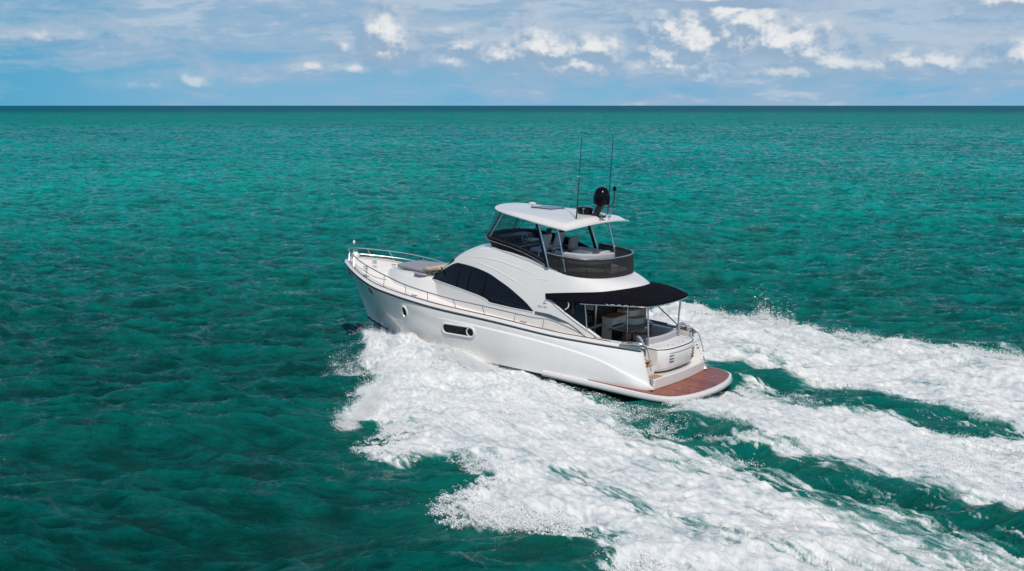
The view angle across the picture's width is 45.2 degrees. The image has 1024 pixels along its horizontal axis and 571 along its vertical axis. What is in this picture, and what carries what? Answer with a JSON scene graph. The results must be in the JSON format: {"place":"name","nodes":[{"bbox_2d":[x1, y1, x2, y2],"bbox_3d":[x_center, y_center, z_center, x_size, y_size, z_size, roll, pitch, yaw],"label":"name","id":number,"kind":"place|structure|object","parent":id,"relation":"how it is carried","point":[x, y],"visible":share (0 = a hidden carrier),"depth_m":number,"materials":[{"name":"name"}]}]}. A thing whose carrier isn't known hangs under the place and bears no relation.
{"place":"outdoors","nodes":[
{"label":"outdoors","id":0,"kind":"place"},
{"bbox_2d":[0,106,1023,570],"bbox_3d":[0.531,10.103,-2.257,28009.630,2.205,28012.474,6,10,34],"label":"sea","id":1,"kind":"structure","parent":0,"point":[182,314],"depth_m":49.88,"materials":[{"name":"liquid"}]},
{"bbox_2d":[345,136,732,402],"bbox_3d":[0.217,-1.225,46.630,17.232,9.286,5.297,10,12,34],"label":"motor yacht","id":2,"kind":"object","parent":1,"relation":"on","point":[573,308],"visible":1,"depth_m":44.32,"materials":[{"name":"white plastic"}]},
{"bbox_2d":[324,274,1023,570],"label":"sea spray","id":3,"kind":"object","parent":1,"relation":"on","point":[369,392],"visible":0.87,"depth_m":38.06,"materials":[{"name":"white liquid"}]},
{"bbox_2d":[0,0,1023,105],"label":"sky","id":4,"kind":"structure","parent":0,"point":[53,52],"materials":[{"name":"blue"}]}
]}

